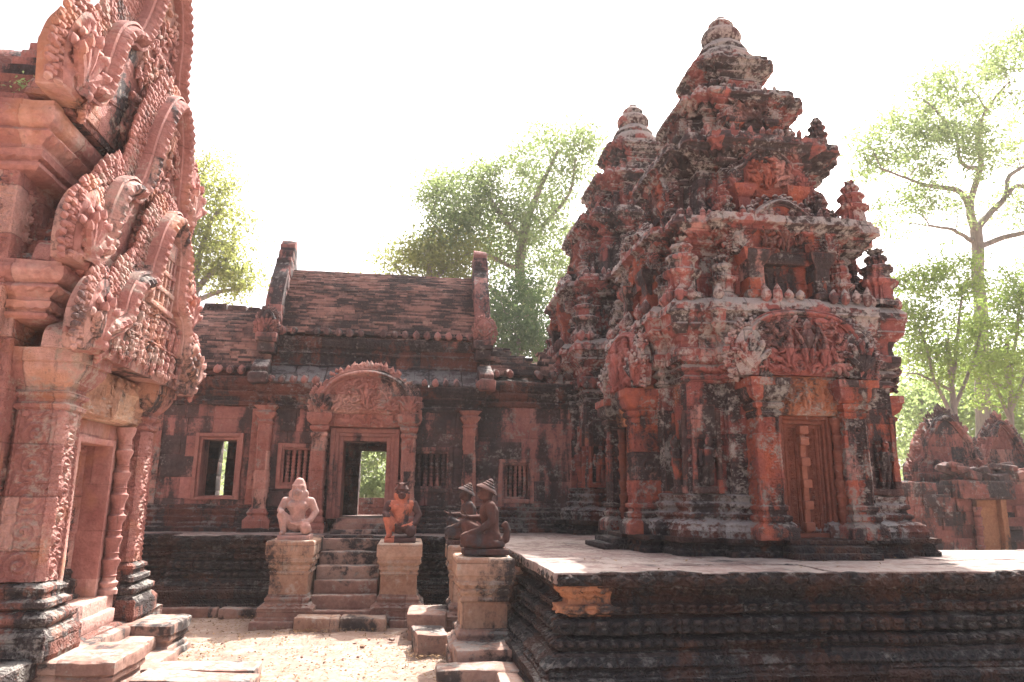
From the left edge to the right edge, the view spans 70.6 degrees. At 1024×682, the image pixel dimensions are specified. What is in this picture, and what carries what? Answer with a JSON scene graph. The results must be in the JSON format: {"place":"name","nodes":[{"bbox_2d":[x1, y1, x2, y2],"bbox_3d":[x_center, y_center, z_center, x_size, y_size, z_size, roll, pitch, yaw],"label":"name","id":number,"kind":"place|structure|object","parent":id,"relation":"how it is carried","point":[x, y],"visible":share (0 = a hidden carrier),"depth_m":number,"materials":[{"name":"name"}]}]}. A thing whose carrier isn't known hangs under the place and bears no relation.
{"place":"outdoors","nodes":[
{"label":"outdoors","id":0,"kind":"place"},
{"bbox_2d":[178,617,446,681],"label":"ground","id":1,"kind":"structure","parent":0,"point":[307,652],"depth_m":7.51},
{"bbox_2d":[31,642,148,681],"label":"step block","id":2,"kind":"structure","parent":1,"relation":"on","point":[103,661],"depth_m":5.59,"materials":[{"name":"stone"}]},
{"bbox_2d":[0,0,207,681],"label":"temple library","id":3,"kind":"structure","parent":1,"relation":"on","point":[103,201],"depth_m":6.35,"materials":[{"name":"stone"}]},
{"bbox_2d":[2,71,34,92],"bbox_3d":[-4.166,-2.198,6.201,0.380,0.159,0.328,2,-12,-7],"label":"weed","id":4,"kind":"object","parent":3,"relation":"on","point":[19,84],"visible":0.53,"depth_m":6.14,"materials":[{"name":"green plant"}]},
{"bbox_2d":[84,626,177,668],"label":"door steps","id":5,"kind":"structure","parent":1,"relation":"on","point":[119,634],"depth_m":6.80,"materials":[{"name":"stone"}]},
{"bbox_2d":[122,614,191,655],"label":"step block","id":6,"kind":"structure","parent":1,"relation":"on","point":[168,631],"depth_m":7.19,"materials":[{"name":"stone"}]},
{"bbox_2d":[129,661,261,681],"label":"slab causeway","id":7,"kind":"structure","parent":1,"relation":"on","point":[204,671],"depth_m":6.15,"materials":[{"name":"stone"}]},
{"bbox_2d":[191,138,280,306],"bbox_3d":[-11.383,-0.483,26.366,6.314,15.095,4.436,2,-12,-7],"label":"broadleaf tree","id":8,"kind":"object","parent":1,"relation":"on","point":[213,270],"visible":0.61,"depth_m":26.91,"materials":[{"name":"green plant"}]},
{"bbox_2d":[161,606,406,630],"bbox_3d":[-3.260,3.661,9.528,5.678,0.237,1.437,1,-12,0],"label":"kerb course","id":9,"kind":"object","parent":1,"relation":"on","point":[226,612],"visible":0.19,"depth_m":9.60,"materials":[{"name":"stone"}]},
{"bbox_2d":[254,536,323,621],"bbox_3d":[-2.917,3.177,9.707,0.723,1.044,1.333,2,-12,-7],"label":"statue pedestal","id":10,"kind":"object","parent":1,"relation":"on","point":[293,565],"visible":0.83,"depth_m":9.19,"materials":[{"name":"stone"}]},
{"bbox_2d":[277,478,318,539],"bbox_3d":[-2.845,2.228,9.622,0.541,0.808,0.383,2,-12,-7],"label":"guardian statue","id":11,"kind":"object","parent":10,"relation":"on","point":[297,502],"visible":1,"depth_m":9.54,"materials":[{"name":"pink stone"}]},
{"bbox_2d":[191,627,442,681],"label":"pebbles","id":12,"kind":"object","parent":1,"relation":"on","point":[363,646],"visible":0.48,"depth_m":7.91,"materials":[{"name":"stone"}]},
{"bbox_2d":[293,614,341,631],"bbox_3d":[-2.391,3.505,8.903,0.554,0.249,0.354,2,-12,-7],"label":"threshold stone","id":13,"kind":"object","parent":1,"relation":"on","point":[312,622],"visible":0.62,"depth_m":8.76,"materials":[{"name":"stone"}]},
{"bbox_2d":[310,538,380,615],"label":"stone stairs","id":14,"kind":"structure","parent":1,"relation":"on","point":[347,581],"depth_m":9.76,"materials":[{"name":"stone"}]},
{"bbox_2d":[339,614,386,631],"bbox_3d":[-1.844,3.531,8.973,0.570,0.239,0.353,2,-12,-7],"label":"threshold stone","id":15,"kind":"object","parent":1,"relation":"on","point":[349,622],"visible":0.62,"depth_m":8.83,"materials":[{"name":"stone"}]},
{"bbox_2d":[358,498,383,514],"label":"enclosure wall","id":16,"kind":"structure","parent":1,"relation":"on","point":[371,506],"depth_m":18.70,"materials":[{"name":"stone"}]},
{"bbox_2d":[359,451,386,497],"bbox_3d":[-4.623,4.118,23.528,4.270,5.047,3.382,-1,-12,6],"label":"leafy shrub","id":17,"kind":"object","parent":1,"relation":"on","point":[368,489],"visible":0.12,"depth_m":22.82,"materials":[{"name":"green plant"}]},
{"bbox_2d":[369,538,423,625],"bbox_3d":[-1.548,3.246,9.885,0.710,1.012,1.325,2,-12,-7],"label":"statue pedestal","id":18,"kind":"object","parent":1,"relation":"on","point":[399,563],"visible":0.84,"depth_m":9.36,"materials":[{"name":"stone"}]},
{"bbox_2d":[382,482,421,542],"bbox_3d":[-1.488,2.316,9.791,0.541,0.794,0.383,2,-12,-7],"label":"guardian statue","id":19,"kind":"object","parent":18,"relation":"on","point":[401,507],"visible":1,"depth_m":9.71,"materials":[{"name":"red stone"}]},
{"bbox_2d":[407,605,447,640],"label":"stone block","id":20,"kind":"structure","parent":1,"relation":"on","point":[436,615],"depth_m":8.33,"materials":[{"name":"stone"}]},
{"bbox_2d":[411,625,446,658],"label":"stone block","id":21,"kind":"structure","parent":1,"relation":"on","point":[427,640],"depth_m":7.52,"materials":[{"name":"stone"}]},
{"bbox_2d":[348,216,516,327],"bbox_3d":[-3.116,1.210,29.389,7.584,13.180,5.459,2,-12,-7],"label":"broadleaf tree","id":22,"kind":"object","parent":1,"relation":"on","point":[429,264],"visible":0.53,"depth_m":29.50,"materials":[{"name":"green plant"}]},
{"bbox_2d":[444,544,461,632],"bbox_3d":[-0.524,3.046,8.961,0.703,1.030,0.828,2,-12,-7],"label":"statue pedestal","id":23,"kind":"object","parent":1,"relation":"on","point":[452,598],"visible":0.3,"depth_m":8.67,"materials":[{"name":"stone"}]},
{"bbox_2d":[444,483,481,545],"bbox_3d":[-0.589,2.174,9.116,0.532,0.764,0.437,2,-12,-7],"label":"seated statue","id":24,"kind":"object","parent":23,"relation":"on","point":[453,530],"visible":0.6,"depth_m":9.03,"materials":[{"name":"stone"}]},
{"bbox_2d":[435,661,518,681],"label":"stone block","id":25,"kind":"structure","parent":1,"relation":"on","point":[484,671],"depth_m":6.04,"materials":[{"name":"stone"}]},
{"bbox_2d":[445,553,514,662],"bbox_3d":[-0.299,2.679,7.255,0.686,1.031,0.788,2,-12,-7],"label":"statue pedestal","id":26,"kind":"object","parent":1,"relation":"on","point":[484,584],"visible":0.81,"depth_m":7.01,"materials":[{"name":"stone"}]},
{"bbox_2d":[459,479,510,555],"bbox_3d":[-0.276,1.805,7.443,0.532,0.764,0.437,2,-12,-7],"label":"seated statue","id":27,"kind":"object","parent":26,"relation":"on","point":[485,538],"visible":1,"depth_m":7.28,"materials":[{"name":"stone"}]},
{"bbox_2d":[452,639,511,661],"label":"stone block","id":28,"kind":"structure","parent":1,"relation":"on","point":[485,650],"depth_m":6.43,"materials":[{"name":"stone"}]},
{"bbox_2d":[452,567,523,629],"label":"stone stairs","id":29,"kind":"structure","parent":1,"relation":"on","point":[518,571],"depth_m":7.69,"materials":[{"name":"stone"}]},
{"bbox_2d":[369,87,616,362],"bbox_3d":[-0.062,-1.774,32.428,12.592,20.472,7.968,2,-12,-7],"label":"broadleaf tree","id":30,"kind":"object","parent":1,"relation":"on","point":[525,236],"visible":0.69,"depth_m":32.23,"materials":[{"name":"green plant"}]},
{"bbox_2d":[456,246,561,362],"bbox_3d":[0.310,1.572,25.584,5.060,10.968,5.044,-10,-16,41],"label":"broadleaf tree","id":31,"kind":"object","parent":1,"relation":"on","point":[523,341],"visible":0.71,"depth_m":25.67,"materials":[{"name":"green plant"}]},
{"bbox_2d":[496,661,522,681],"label":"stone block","id":32,"kind":"object","parent":1,"relation":"on","point":[507,677],"visible":0.36,"depth_m":5.87,"materials":[{"name":"stone"}]},
{"bbox_2d":[141,531,1023,681],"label":"stone terrace","id":33,"kind":"structure","parent":1,"relation":"on","point":[573,615],"depth_m":5.83,"materials":[{"name":"grey stone"}]},
{"bbox_2d":[144,240,578,534],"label":"temple hall","id":34,"kind":"structure","parent":33,"relation":"on","point":[318,382],"depth_m":12.14,"materials":[{"name":"stone"}]},
{"bbox_2d":[190,432,244,499],"bbox_3d":[-4.785,2.060,11.868,0.748,1.068,0.464,2,-12,-7],"label":"window frame","id":35,"kind":"structure","parent":34,"relation":"in","point":[202,442],"depth_m":11.71,"materials":[{"name":"stone"}]},
{"bbox_2d":[275,443,310,488],"bbox_3d":[-3.501,2.095,12.027,1.070,1.320,0.802,2,-12,-7],"label":"window","id":36,"kind":"structure","parent":34,"relation":"in","point":[293,459],"depth_m":11.72,"materials":[{"name":"stone"}]},
{"bbox_2d":[414,447,452,492],"bbox_3d":[-1.381,2.205,12.297,1.110,1.340,0.803,2,-12,-7],"label":"window","id":37,"kind":"structure","parent":34,"relation":"in","point":[433,473],"depth_m":12.00,"materials":[{"name":"stone"}]},
{"bbox_2d":[498,459,533,503],"bbox_3d":[0.019,2.464,12.673,1.020,1.340,0.803,2,-12,-7],"label":"window","id":38,"kind":"structure","parent":34,"relation":"in","point":[515,476],"depth_m":12.36,"materials":[{"name":"stone"}]},
{"bbox_2d":[543,104,660,534],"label":"shrine tower","id":39,"kind":"structure","parent":33,"relation":"on","point":[581,305],"depth_m":12.96,"materials":[{"name":"stone"}]},
{"bbox_2d":[585,16,941,560],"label":"shrine tower","id":40,"kind":"structure","parent":33,"relation":"on","point":[748,406],"depth_m":8.15,"materials":[{"name":"stone"}]},
{"bbox_2d":[783,428,824,532],"bbox_3d":[3.117,1.490,7.778,0.400,1.105,0.106,2,-12,-7],"label":"door leaf","id":41,"kind":"structure","parent":40,"relation":"in","point":[793,478],"depth_m":7.74,"materials":[{"name":"stone"}]},
{"bbox_2d":[178,556,1013,681],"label":"fallen leaves","id":42,"kind":"object","parent":1,"relation":"on","point":[322,647],"visible":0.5,"depth_m":7.42,"materials":[{"name":"brown plant"}]},
{"bbox_2d":[220,289,1023,497],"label":"distant wood","id":43,"kind":"object","parent":1,"relation":"on","point":[370,457],"depth_m":41.16,"materials":[{"name":"green plant"}]},
{"bbox_2d":[830,2,1023,437],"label":"broadleaf tree","id":44,"kind":"object","parent":1,"relation":"on","point":[942,134],"visible":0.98,"depth_m":30.53,"materials":[{"name":"green plant"}]},
{"bbox_2d":[901,482,954,549],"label":"broken wall","id":45,"kind":"structure","parent":1,"relation":"on","point":[931,509],"depth_m":15.51,"materials":[{"name":"stone"}]},
{"bbox_2d":[902,403,986,549],"bbox_3d":[10.345,3.581,17.885,2.295,3.982,1.939,2,-12,-7],"label":"gabled ruin","id":46,"kind":"object","parent":1,"relation":"on","point":[940,436],"visible":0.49,"depth_m":17.35,"materials":[{"name":"stone"}]},
{"bbox_2d":[890,239,1023,415],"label":"young tree","id":47,"kind":"object","parent":1,"relation":"on","point":[949,363],"visible":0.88,"depth_m":23.88,"materials":[{"name":"green plant"}]},
{"bbox_2d":[890,328,1023,467],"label":"broadleaf tree","id":48,"kind":"object","parent":1,"relation":"on","point":[917,405],"visible":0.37,"depth_m":32.63,"materials":[{"name":"green plant"}]},
{"bbox_2d":[935,461,1023,549],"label":"ruined gateway","id":49,"kind":"object","parent":1,"relation":"on","point":[994,492],"visible":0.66,"depth_m":15.72,"materials":[{"name":"stone"}]},
{"bbox_2d":[972,499,1001,549],"bbox_3d":[10.338,4.287,15.672,0.498,1.669,0.150,2,-12,-7],"label":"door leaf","id":50,"kind":"structure","parent":49,"relation":"in","point":[992,540],"depth_m":15.68,"materials":[{"name":"wood"}]},
{"bbox_2d":[937,253,1023,427],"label":"young tree","id":51,"kind":"object","parent":1,"relation":"on","point":[1004,297],"visible":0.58,"depth_m":25.41,"materials":[{"name":"green plant"}]},
{"bbox_2d":[974,410,1023,468],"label":"gabled ruin","id":52,"kind":"object","parent":1,"relation":"on","point":[998,439],"visible":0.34,"depth_m":18.00,"materials":[{"name":"stone"}]},
{"bbox_2d":[0,0,1023,494],"label":"sky","id":53,"kind":"structure","parent":0,"point":[322,98],"materials":[{"name":"white"}]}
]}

